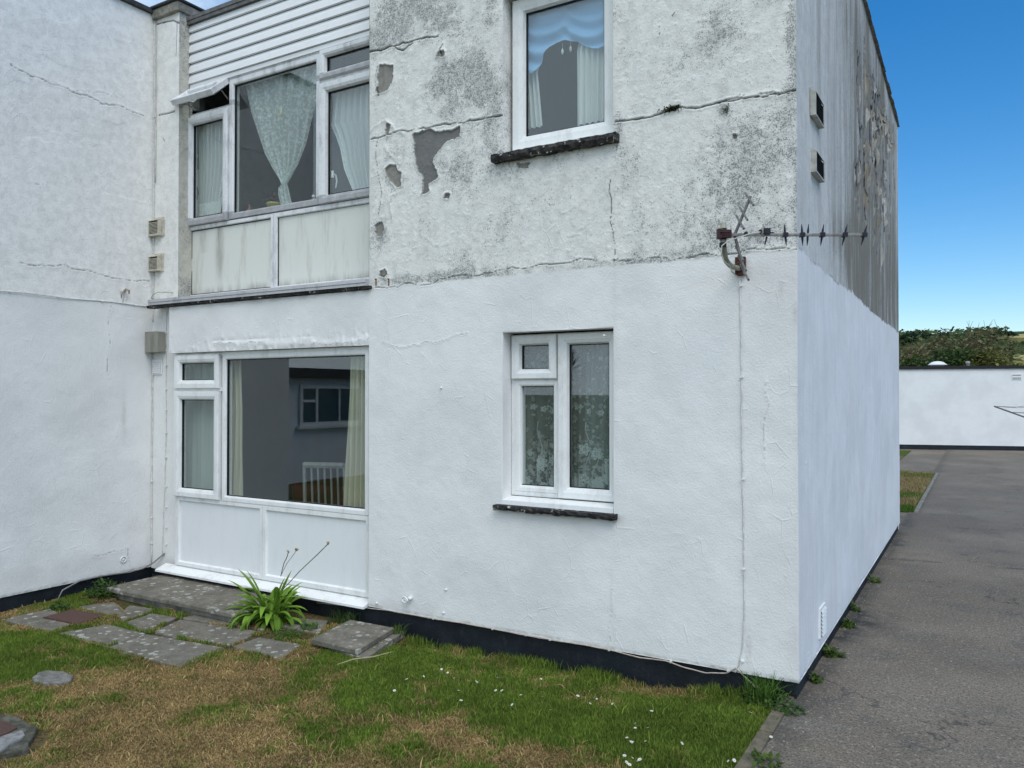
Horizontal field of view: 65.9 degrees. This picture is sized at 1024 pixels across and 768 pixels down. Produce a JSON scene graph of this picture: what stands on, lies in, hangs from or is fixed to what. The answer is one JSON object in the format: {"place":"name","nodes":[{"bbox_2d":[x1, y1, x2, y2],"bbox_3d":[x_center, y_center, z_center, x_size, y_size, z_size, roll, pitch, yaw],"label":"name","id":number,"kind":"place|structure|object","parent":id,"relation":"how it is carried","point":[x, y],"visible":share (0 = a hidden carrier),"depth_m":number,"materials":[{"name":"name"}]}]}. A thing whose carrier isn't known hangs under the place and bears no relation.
{"place":"outdoors","nodes":[
{"label":"outdoors","id":0,"kind":"place"},
{"bbox_2d":[0,576,777,767],"bbox_3d":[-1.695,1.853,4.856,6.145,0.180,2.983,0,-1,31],"label":"lawn grass","id":1,"kind":"structure","parent":0,"point":[730,728],"depth_m":4.41,"materials":[{"name":"green plant"}]},
{"bbox_2d":[0,715,36,758],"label":"drain surround","id":2,"kind":"object","parent":1,"relation":"on","point":[17,736],"visible":0.89,"depth_m":4.07,"materials":[{"name":"concrete"}]},
{"bbox_2d":[2,609,71,631],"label":"paving slab","id":3,"kind":"structure","parent":1,"relation":"on","point":[36,619],"depth_m":6.22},
{"bbox_2d":[32,670,72,685],"bbox_3d":[-2.884,1.864,4.955,0.315,0.054,0.187,0,-1,31],"label":"stone disc","id":4,"kind":"object","parent":1,"relation":"on","point":[53,678],"visible":0.71,"depth_m":4.92,"materials":[{"name":"grey stone"}]},
{"bbox_2d":[47,601,70,609],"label":"weed","id":5,"kind":"object","parent":1,"relation":"on","point":[68,605],"visible":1,"depth_m":6.53,"materials":[{"name":"green plant"}]},
{"bbox_2d":[43,609,105,623],"bbox_3d":[-3.496,1.878,6.305,0.440,0.048,0.285,0,-1,23],"label":"manhole cover","id":6,"kind":"object","parent":1,"relation":"on","point":[71,616],"visible":0.64,"depth_m":6.29,"materials":[{"name":"metal"}]},
{"bbox_2d":[0,0,153,611],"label":"house","id":7,"kind":"structure","parent":1,"relation":"on","point":[76,135],"depth_m":7.03,"materials":[{"name":"white paint"}]},
{"bbox_2d":[0,290,145,306],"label":"wall cable","id":8,"kind":"object","parent":7,"relation":"attached to","point":[71,298],"depth_m":6.99,"materials":[{"name":"grey plastic"}]},
{"bbox_2d":[121,288,129,297],"bbox_3d":[-3.634,-0.853,7.418,0.076,0.092,0.056,0,-1,23],"label":"wall hook","id":9,"kind":"object","parent":7,"relation":"attached to","point":[125,290],"depth_m":7.41,"materials":[{"name":"grey metal"}]},
{"bbox_2d":[83,578,116,598],"bbox_3d":[-3.601,1.795,6.967,0.382,0.156,0.330,0,-1,31],"label":"weed","id":10,"kind":"object","parent":1,"relation":"on","point":[101,590],"visible":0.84,"depth_m":6.91,"materials":[{"name":"green plant"}]},
{"bbox_2d":[59,625,144,646],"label":"paving slab","id":11,"kind":"structure","parent":1,"relation":"on","point":[105,633],"depth_m":5.87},
{"bbox_2d":[80,602,123,614],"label":"paving slab","id":12,"kind":"structure","parent":1,"relation":"on","point":[109,608],"depth_m":6.57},
{"bbox_2d":[72,637,135,653],"bbox_3d":[-2.867,1.837,5.539,0.755,0.006,0.010,0,-1,29],"label":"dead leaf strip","id":13,"kind":"object","parent":1,"relation":"on","point":[105,646],"visible":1,"depth_m":5.53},
{"bbox_2d":[119,605,151,621],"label":"paving slab","id":14,"kind":"structure","parent":1,"relation":"on","point":[131,611],"depth_m":6.47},
{"bbox_2d":[126,613,176,633],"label":"paving slab","id":15,"kind":"structure","parent":1,"relation":"on","point":[152,620],"depth_m":6.22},
{"bbox_2d":[106,634,224,667],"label":"paving slab","id":16,"kind":"structure","parent":1,"relation":"on","point":[164,650],"depth_m":5.50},
{"bbox_2d":[13,598,342,667],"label":"joint grass","id":17,"kind":"structure","parent":1,"relation":"on","point":[77,604],"depth_m":6.00,"materials":[{"name":"green plant"}]},
{"bbox_2d":[106,574,292,623],"bbox_3d":[-2.696,1.906,6.748,1.684,0.252,0.587,0,-1,31],"label":"doorstep","id":18,"kind":"object","parent":1,"relation":"on","point":[198,597],"visible":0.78,"depth_m":6.69,"materials":[{"name":"concrete"}]},
{"bbox_2d":[154,620,255,647],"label":"paving slab","id":19,"kind":"structure","parent":1,"relation":"on","point":[213,633],"depth_m":5.91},
{"bbox_2d":[179,615,263,630],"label":"paving slab","id":20,"kind":"structure","parent":1,"relation":"on","point":[199,619],"depth_m":6.21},
{"bbox_2d":[237,620,269,629],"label":"grass tuft","id":21,"kind":"object","parent":1,"relation":"on","point":[254,625],"visible":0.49,"depth_m":6.04,"materials":[{"name":"green plant"}]},
{"bbox_2d":[233,637,299,659],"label":"paving slab","id":22,"kind":"structure","parent":1,"relation":"on","point":[275,648],"depth_m":5.58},
{"bbox_2d":[225,541,328,632],"bbox_3d":[-1.848,1.572,6.067,0.651,0.806,0.866,0,-1,-30],"label":"strappy plant","id":23,"kind":"object","parent":1,"relation":"on","point":[272,610],"visible":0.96,"depth_m":6.13,"materials":[{"name":"green plant"}]},
{"bbox_2d":[270,628,304,638],"bbox_3d":[-1.651,1.835,5.817,0.291,0.049,0.230,0,-1,31],"label":"weed","id":24,"kind":"object","parent":1,"relation":"on","point":[288,632],"visible":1,"depth_m":5.83,"materials":[{"name":"green plant"}]},
{"bbox_2d":[283,618,327,635],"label":"paving slab","id":25,"kind":"structure","parent":1,"relation":"on","point":[297,624],"depth_m":6.06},
{"bbox_2d":[300,621,319,629],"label":"weed","id":26,"kind":"object","parent":25,"relation":"on","point":[310,624],"visible":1,"depth_m":6.00,"materials":[{"name":"green plant"}]},
{"bbox_2d":[325,607,361,624],"bbox_3d":[-1.341,1.796,6.157,0.346,0.138,0.312,0,-1,31],"label":"grass tuft","id":27,"kind":"object","parent":1,"relation":"on","point":[347,618],"visible":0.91,"depth_m":6.18,"materials":[{"name":"green plant"}]},
{"bbox_2d":[337,652,391,664],"bbox_3d":[-0.966,1.801,5.195,0.405,0.018,0.026,1,-1,-36],"label":"dry stalk","id":28,"kind":"object","parent":1,"relation":"on","point":[363,658],"visible":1,"depth_m":5.18,"materials":[{"name":"plant"}]},
{"bbox_2d":[328,631,403,662],"bbox_3d":[-1.077,1.866,5.648,0.387,0.046,0.660,0,-1,16],"label":"concrete slab","id":29,"kind":"object","parent":1,"relation":"on","point":[380,645],"depth_m":5.54,"materials":[{"name":"grey concrete"}]},
{"bbox_2d":[311,620,393,654],"bbox_3d":[-1.141,1.823,5.704,0.538,0.037,0.529,0,-1,31],"label":"concrete slab","id":30,"kind":"object","parent":29,"relation":"on","point":[354,637],"depth_m":5.64,"materials":[{"name":"grey concrete"}]},
{"bbox_2d":[386,622,408,634],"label":"grass tuft","id":31,"kind":"object","parent":29,"relation":"on","point":[395,630],"visible":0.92,"depth_m":5.86,"materials":[{"name":"green plant"}]},
{"bbox_2d":[146,0,899,698],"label":"house","id":32,"kind":"structure","parent":1,"relation":"on","point":[486,228],"depth_m":5.64,"materials":[{"name":"white paint"}]},
{"bbox_2d":[57,553,164,598],"bbox_3d":[-3.687,1.758,7.250,0.129,0.289,0.947,-1,-1,42],"label":"ground cable","id":33,"kind":"object","parent":32,"relation":"attached to","point":[109,575],"visible":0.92,"depth_m":7.27,"materials":[{"name":"grey plastic"}]},
{"bbox_2d":[150,358,152,562],"bbox_3d":[-3.495,0.744,7.661,0.020,2.000,0.017,0,-1,31],"label":"corner cable","id":34,"kind":"object","parent":32,"relation":"attached to","point":[151,517],"visible":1,"depth_m":7.66,"materials":[{"name":"white plastic"}]},
{"bbox_2d":[152,20,154,321],"bbox_3d":[-3.491,-2.106,7.691,0.022,3.000,0.017,0,-1,31],"label":"corner cable","id":35,"kind":"object","parent":32,"relation":"attached to","point":[153,157],"visible":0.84,"depth_m":7.69,"materials":[{"name":"grey plastic"}]},
{"bbox_2d":[145,331,165,352],"bbox_3d":[-3.428,-0.402,7.592,0.204,0.200,0.087,0,-1,31],"label":"junction box","id":36,"kind":"object","parent":32,"relation":"attached to","point":[155,341],"visible":1,"depth_m":7.55,"materials":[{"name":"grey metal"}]},
{"bbox_2d":[148,253,163,272],"bbox_3d":[-3.446,-1.175,7.635,0.185,0.176,0.054,0,-1,31],"label":"louvre vent","id":37,"kind":"object","parent":32,"relation":"attached to","point":[156,263],"visible":1,"depth_m":7.61,"materials":[{"name":"plastic"}]},
{"bbox_2d":[155,20,156,182],"bbox_3d":[-3.468,-2.806,7.689,0.024,1.700,0.008,0,-1,31],"label":"corner cable","id":38,"kind":"object","parent":32,"relation":"attached to","point":[155,103],"visible":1,"depth_m":7.69,"materials":[{"name":"grey plastic"}]},
{"bbox_2d":[148,217,164,236],"bbox_3d":[-3.441,-1.521,7.637,0.185,0.185,0.054,0,-1,31],"label":"louvre vent","id":39,"kind":"object","parent":32,"relation":"attached to","point":[156,227],"visible":1,"depth_m":7.62,"materials":[{"name":"plastic"}]},
{"bbox_2d":[152,359,161,374],"bbox_3d":[-3.437,-0.164,7.638,0.143,0.146,0.018,0,-1,31],"label":"flat vent","id":40,"kind":"object","parent":32,"relation":"attached to","point":[157,367],"visible":1,"depth_m":7.63,"materials":[{"name":"white plastic"}]},
{"bbox_2d":[151,291,173,298],"bbox_3d":[-3.296,-0.803,7.566,0.141,0.160,0.286,-1,-1,42],"label":"loop cable","id":41,"kind":"object","parent":32,"relation":"on","point":[160,292],"visible":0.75,"depth_m":7.47,"materials":[{"name":"plastic"}]},
{"bbox_2d":[162,311,168,553],"bbox_3d":[-3.305,0.467,7.554,0.125,2.365,0.017,0,-1,31],"label":"pilaster cable","id":42,"kind":"object","parent":32,"relation":"attached to","point":[165,433],"visible":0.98,"depth_m":7.57,"materials":[{"name":"white plastic"}]},
{"bbox_2d":[185,363,213,488],"bbox_3d":[-2.937,0.445,7.451,0.696,1.385,0.039,0,-1,31],"label":"strip blind","id":43,"kind":"object","parent":32,"relation":"hanging from","point":[199,465],"visible":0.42,"depth_m":7.47,"materials":[{"name":"white fabric"}]},
{"bbox_2d":[199,121,222,215],"bbox_3d":[-2.915,-2.116,7.631,0.567,0.958,0.038,0,-1,31],"label":"net curtain","id":44,"kind":"object","parent":32,"relation":"hanging from","point":[210,163],"visible":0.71,"depth_m":7.62,"materials":[{"name":"white fabric"}]},
{"bbox_2d":[232,360,242,495],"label":"full curtain","id":45,"kind":"object","parent":32,"relation":"hanging from","point":[237,443],"visible":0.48,"depth_m":7.16,"materials":[{"name":"beige fabric"}]},
{"bbox_2d":[148,36,368,304],"bbox_3d":[-2.148,-1.805,6.942,2.840,2.101,0.360,0,-1,31],"label":"window","id":46,"kind":"structure","parent":32,"relation":"in","point":[322,242],"depth_m":7.00,"materials":[{"name":"white plastic"}]},
{"bbox_2d":[155,346,368,608],"bbox_3d":[-2.200,0.728,6.830,2.554,2.038,0.177,0,-1,31],"label":"window","id":47,"kind":"structure","parent":32,"relation":"in","point":[219,533],"depth_m":6.87,"materials":[{"name":"white plastic"}]},
{"bbox_2d":[262,192,280,206],"bbox_3d":[-2.199,-1.660,7.255,0.190,0.226,0.194,0,-1,12],"label":"plant pot","id":48,"kind":"object","parent":32,"relation":"on","point":[272,203],"visible":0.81,"depth_m":7.21,"materials":[{"name":"yellow ceramic"}]},
{"bbox_2d":[246,66,315,204],"bbox_3d":[-2.089,-2.374,7.144,1.136,1.532,0.051,0,-1,31],"label":"tied net curtain","id":49,"kind":"object","parent":32,"relation":"hanging from","point":[310,77],"visible":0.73,"depth_m":7.12,"materials":[{"name":"fabric"}]},
{"bbox_2d":[293,476,342,504],"bbox_3d":[-1.621,1.371,8.125,0.840,0.756,0.895,0,-1,31],"label":"dining table","id":50,"kind":"object","parent":32,"relation":"in","point":[297,491],"visible":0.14,"depth_m":7.83,"materials":[{"name":"wood"}]},
{"bbox_2d":[302,462,345,505],"bbox_3d":[-1.717,1.240,7.593,0.436,1.007,0.490,0,-1,11],"label":"dining chair","id":51,"kind":"object","parent":32,"relation":"in","point":[318,465],"visible":0.41,"depth_m":7.39,"materials":[{"name":"beige paint"}]},
{"bbox_2d":[331,84,368,189],"bbox_3d":[-1.346,-2.161,6.701,0.512,1.069,0.037,0,-1,31],"label":"net curtain","id":52,"kind":"object","parent":32,"relation":"hanging from","point":[350,122],"visible":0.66,"depth_m":6.69,"materials":[{"name":"white fabric"}]},
{"bbox_2d":[344,356,364,507],"bbox_3d":[-1.259,0.402,6.433,0.269,1.305,0.071,0,-1,31],"label":"full curtain","id":53,"kind":"object","parent":32,"relation":"hanging from","point":[354,489],"visible":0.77,"depth_m":6.43,"materials":[{"name":"beige fabric"}]},
{"bbox_2d":[381,270,386,276],"bbox_3d":[-0.990,-0.856,6.088,0.056,0.056,0.010,0,-1,31],"label":"blanked boss","id":54,"kind":"object","parent":32,"relation":"attached to","point":[383,273],"visible":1,"depth_m":6.08,"materials":[{"name":"plastic"}]},
{"bbox_2d":[402,596,412,602],"bbox_3d":[-0.793,1.615,5.913,0.088,0.052,0.050,0,-1,31],"label":"wall ring","id":55,"kind":"object","parent":32,"relation":"attached to","point":[409,598],"depth_m":5.90,"materials":[{"name":"white metal"}]},
{"bbox_2d":[519,346,533,496],"bbox_3d":[0.107,0.245,5.760,0.140,1.150,0.046,0,-1,31],"label":"side curtain","id":56,"kind":"object","parent":32,"relation":"hanging from","point":[529,417],"visible":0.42,"depth_m":5.75,"materials":[{"name":"fabric"}]},
{"bbox_2d":[529,67,542,129],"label":"side curtain","id":57,"kind":"object","parent":32,"relation":"hanging from","point":[535,117],"visible":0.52,"depth_m":5.67,"materials":[{"name":"white fabric"}]},
{"bbox_2d":[317,602,754,687],"bbox_3d":[-0.057,1.787,5.493,3.547,0.199,0.017,0,-1,31],"label":"plinth cable","id":58,"kind":"object","parent":32,"relation":"attached to","point":[727,672],"visible":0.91,"depth_m":5.24,"materials":[{"name":"grey plastic"}]},
{"bbox_2d":[502,331,613,512],"bbox_3d":[0.338,0.244,5.392,0.841,1.188,0.193,0,-1,31],"label":"window","id":59,"kind":"structure","parent":32,"relation":"in","point":[558,374],"depth_m":5.41,"materials":[{"name":"white plastic"}]},
{"bbox_2d":[504,0,612,152],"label":"window","id":60,"kind":"structure","parent":32,"relation":"in","point":[521,9],"depth_m":5.55,"materials":[{"name":"white plastic"}]},
{"bbox_2d":[529,0,603,73],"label":"swag curtain","id":61,"kind":"object","parent":32,"relation":"attached to","point":[582,22],"visible":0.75,"depth_m":5.50,"materials":[{"name":"blue fabric"}]},
{"bbox_2d":[525,345,608,488],"bbox_3d":[0.395,0.227,5.495,0.835,1.100,0.033,0,-1,31],"label":"rose net curtain","id":62,"kind":"object","parent":32,"relation":"hanging from","point":[597,482],"visible":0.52,"depth_m":5.44,"materials":[{"name":"white fabric"}]},
{"bbox_2d":[577,43,603,125],"bbox_3d":[0.637,-2.242,5.393,0.423,0.884,0.044,0,-1,31],"label":"side curtain","id":63,"kind":"object","parent":32,"relation":"hanging from","point":[590,85],"visible":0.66,"depth_m":5.45,"materials":[{"name":"white fabric"}]},
{"bbox_2d":[583,344,612,502],"bbox_3d":[0.665,0.241,5.427,0.400,1.150,0.063,0,-1,31],"label":"side curtain","id":64,"kind":"object","parent":32,"relation":"hanging from","point":[597,384],"visible":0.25,"depth_m":5.47,"materials":[{"name":"fabric"}]},
{"bbox_2d":[657,104,682,112],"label":"moss clump","id":65,"kind":"object","parent":32,"relation":"attached to","point":[671,107],"visible":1,"depth_m":4.91,"materials":[{"name":"black plant"}]},
{"bbox_2d":[717,101,732,114],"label":"moss clump","id":66,"kind":"object","parent":32,"relation":"attached to","point":[725,108],"visible":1,"depth_m":4.74,"materials":[{"name":"grey plant"}]},
{"bbox_2d":[735,279,744,672],"bbox_3d":[1.347,0.544,4.675,0.064,2.333,0.017,0,-1,31],"label":"aerial cable","id":67,"kind":"object","parent":32,"relation":"attached to","point":[741,377],"visible":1,"depth_m":4.67,"materials":[{"name":"white plastic"}]},
{"bbox_2d":[716,192,867,280],"bbox_3d":[1.500,-0.791,4.265,0.740,0.505,0.585,0,-1,31],"label":"tv aerial","id":68,"kind":"object","parent":32,"relation":"attached to","point":[723,233],"visible":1,"depth_m":4.20,"materials":[{"name":"metal"}]},
{"bbox_2d":[810,87,823,128],"bbox_3d":[1.943,-1.755,5.023,0.035,0.176,0.300,0,-1,31],"label":"box vent","id":69,"kind":"object","parent":32,"relation":"attached to","point":[816,110],"visible":1,"depth_m":4.96,"materials":[{"name":"beige plastic"}]},
{"bbox_2d":[811,147,824,182],"bbox_3d":[1.948,-1.395,5.026,0.035,0.159,0.300,0,-1,31],"label":"box vent","id":70,"kind":"object","parent":32,"relation":"attached to","point":[817,168],"visible":1,"depth_m":4.97,"materials":[{"name":"beige plastic"}]},
{"bbox_2d":[819,602,826,638],"bbox_3d":[2.021,1.538,5.133,0.027,0.191,0.200,0,-1,31],"label":"air brick","id":71,"kind":"object","parent":32,"relation":"attached to","point":[822,620],"visible":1,"depth_m":5.09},
{"bbox_2d":[733,670,788,704],"bbox_3d":[1.474,1.741,4.577,0.358,0.210,0.356,0,-1,-24],"label":"grass tuft","id":72,"kind":"object","parent":1,"relation":"on","point":[761,685],"visible":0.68,"depth_m":4.54,"materials":[{"name":"green plant"}]},
{"bbox_2d":[734,696,793,767],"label":"path edging","id":73,"kind":"object","parent":1,"relation":"on","point":[760,740],"visible":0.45,"depth_m":4.02,"materials":[{"name":"concrete"}]},
{"bbox_2d":[737,685,795,710],"bbox_3d":[1.449,1.792,4.520,0.328,0.120,0.226,0,-1,31],"label":"weed","id":74,"kind":"object","parent":1,"relation":"on","point":[779,696],"visible":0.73,"depth_m":4.50,"materials":[{"name":"green plant"}]},
{"bbox_2d":[135,0,1023,333],"label":"sky","id":75,"kind":"structure","parent":0,"point":[954,69],"materials":[{"name":"blue"}]},
{"bbox_2d":[395,633,776,710],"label":"edge grass","id":76,"kind":"structure","parent":0,"point":[586,672],"depth_m":5.07,"materials":[{"name":"green plant"}]},
{"bbox_2d":[752,450,1023,767],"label":"asphalt path","id":77,"kind":"structure","parent":0,"point":[971,510],"depth_m":5.38,"materials":[{"name":"grey asphalt"}]},
{"bbox_2d":[748,747,781,767],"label":"weed","id":78,"kind":"object","parent":77,"relation":"on","point":[757,755],"visible":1,"depth_m":3.74,"materials":[{"name":"green plant"}]},
{"bbox_2d":[770,700,807,715],"bbox_3d":[1.521,1.780,4.344,0.184,0.061,0.176,0,-1,-5],"label":"weed","id":79,"kind":"object","parent":77,"relation":"on","point":[787,709],"visible":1,"depth_m":4.34,"materials":[{"name":"green plant"}]},
{"bbox_2d":[807,671,823,684],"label":"weed","id":80,"kind":"object","parent":77,"relation":"on","point":[815,677],"visible":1,"depth_m":4.79,"materials":[{"name":"green plant"}]},
{"bbox_2d":[822,643,845,657],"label":"weed","id":81,"kind":"object","parent":77,"relation":"on","point":[835,653],"visible":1,"depth_m":5.26,"materials":[{"name":"green plant"}]},
{"bbox_2d":[841,618,857,628],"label":"weed","id":82,"kind":"object","parent":77,"relation":"on","point":[850,624],"visible":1,"depth_m":5.91,"materials":[{"name":"green plant"}]},
{"bbox_2d":[850,600,860,611],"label":"weed","id":83,"kind":"object","parent":77,"relation":"on","point":[852,605],"visible":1,"depth_m":6.36,"materials":[{"name":"green plant"}]},
{"bbox_2d":[867,573,882,582],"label":"weed","id":84,"kind":"object","parent":77,"relation":"on","point":[874,580],"visible":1,"depth_m":7.32,"materials":[{"name":"green plant"}]},
{"bbox_2d":[772,540,1018,765],"bbox_3d":[3.654,1.804,4.776,3.197,0.007,8.984,0,-1,31],"label":"loose grit","id":85,"kind":"object","parent":77,"relation":"on","point":[883,669],"visible":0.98,"depth_m":5.21,"materials":[{"name":"grey gravel"}]},
{"bbox_2d":[994,406,1023,417],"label":"rotary dryer","id":86,"kind":"object","parent":77,"relation":"on","point":[998,407],"visible":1,"depth_m":9.99,"materials":[{"name":"grey metal"}]},
{"bbox_2d":[899,450,910,459],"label":"grass verge","id":87,"kind":"object","parent":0,"point":[902,453],"depth_m":23.31,"materials":[{"name":"green plant"}]},
{"bbox_2d":[900,470,934,512],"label":"grass verge","id":88,"kind":"object","parent":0,"point":[914,496],"depth_m":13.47,"materials":[{"name":"green plant"}]},
{"bbox_2d":[899,449,945,526],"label":"asphalt yard","id":89,"kind":"structure","parent":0,"point":[918,460],"depth_m":20.65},
{"bbox_2d":[914,473,938,512],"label":"verge kerb","id":90,"kind":"structure","parent":89,"relation":"on","point":[921,502],"depth_m":13.53,"materials":[{"name":"concrete"}]},
{"bbox_2d":[899,365,1023,450],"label":"house","id":91,"kind":"structure","parent":89,"relation":"on","point":[947,408],"depth_m":24.61,"materials":[{"name":"white paint"}]},
{"bbox_2d":[928,361,947,365],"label":"roof dome","id":92,"kind":"structure","parent":91,"relation":"on","point":[937,363],"depth_m":26.42,"materials":[{"name":"white plastic"}]},
{"bbox_2d":[900,331,1023,357],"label":"hill","id":93,"kind":"structure","parent":0,"point":[1019,332],"depth_m":146.19,"materials":[{"name":"green plant"}]},
{"bbox_2d":[899,333,917,346],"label":"tree","id":94,"kind":"object","parent":93,"relation":"on","point":[903,337],"visible":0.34,"depth_m":149.09,"materials":[{"name":"green plant"}]},
{"bbox_2d":[909,331,924,340],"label":"tree","id":95,"kind":"object","parent":93,"relation":"on","point":[922,335],"visible":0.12,"depth_m":158.42,"materials":[{"name":"green plant"}]},
{"bbox_2d":[899,326,1023,361],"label":"hillside scrub","id":96,"kind":"object","parent":93,"relation":"on","point":[956,333],"visible":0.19,"depth_m":144.31,"materials":[{"name":"green plant"}]},
{"bbox_2d":[989,331,1018,340],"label":"tree","id":97,"kind":"object","parent":93,"relation":"on","point":[1008,334],"visible":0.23,"depth_m":163.97,"materials":[{"name":"green plant"}]},
{"bbox_2d":[999,334,1023,341],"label":"field","id":98,"kind":"structure","parent":0,"point":[1020,338],"depth_m":148.79,"materials":[{"name":"plant"}]},
{"bbox_2d":[1013,355,1023,364],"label":"field","id":99,"kind":"structure","parent":0,"point":[1020,356],"depth_m":93.22,"materials":[{"name":"yellow plant"}]},
{"label":"ground","id":100,"kind":"structure","parent":0,"visible":0},
{"bbox_2d":[899,336,930,361],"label":"tree","id":101,"kind":"object","parent":100,"relation":"on","point":[910,350],"visible":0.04,"depth_m":43.75,"materials":[{"name":"green plant"}]},
{"bbox_2d":[899,355,936,365],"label":"tree","id":102,"kind":"object","parent":100,"relation":"on","point":[919,362],"visible":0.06,"depth_m":40.45,"materials":[{"name":"green plant"}]},
{"bbox_2d":[899,341,936,365],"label":"tree","id":103,"kind":"object","parent":100,"relation":"on","point":[920,355],"visible":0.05,"depth_m":42.16,"materials":[{"name":"green plant"}]},
{"bbox_2d":[909,330,968,362],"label":"tree","id":104,"kind":"object","parent":100,"relation":"on","point":[934,344],"visible":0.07,"depth_m":45.47,"materials":[{"name":"green plant"}]},
{"bbox_2d":[910,342,992,365],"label":"tree","id":105,"kind":"object","parent":100,"relation":"on","point":[953,354],"visible":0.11,"depth_m":41.29,"materials":[{"name":"green plant"}]},
{"bbox_2d":[933,322,1021,361],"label":"tree","id":106,"kind":"object","parent":100,"relation":"on","point":[976,342],"visible":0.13,"depth_m":46.69,"materials":[{"name":"green plant"}]},
{"bbox_2d":[948,345,1013,365],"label":"tree","id":107,"kind":"object","parent":100,"relation":"on","point":[988,361],"visible":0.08,"depth_m":40.47,"materials":[{"name":"green plant"}]},
{"bbox_2d":[972,343,1003,360],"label":"tree","id":108,"kind":"object","parent":100,"relation":"on","point":[1000,356],"depth_m":43.44,"materials":[{"name":"green plant"}]},
{"bbox_2d":[994,357,1022,364],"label":"tree","id":109,"kind":"object","parent":100,"relation":"on","point":[1014,363],"visible":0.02,"depth_m":41.87,"materials":[{"name":"green plant"}]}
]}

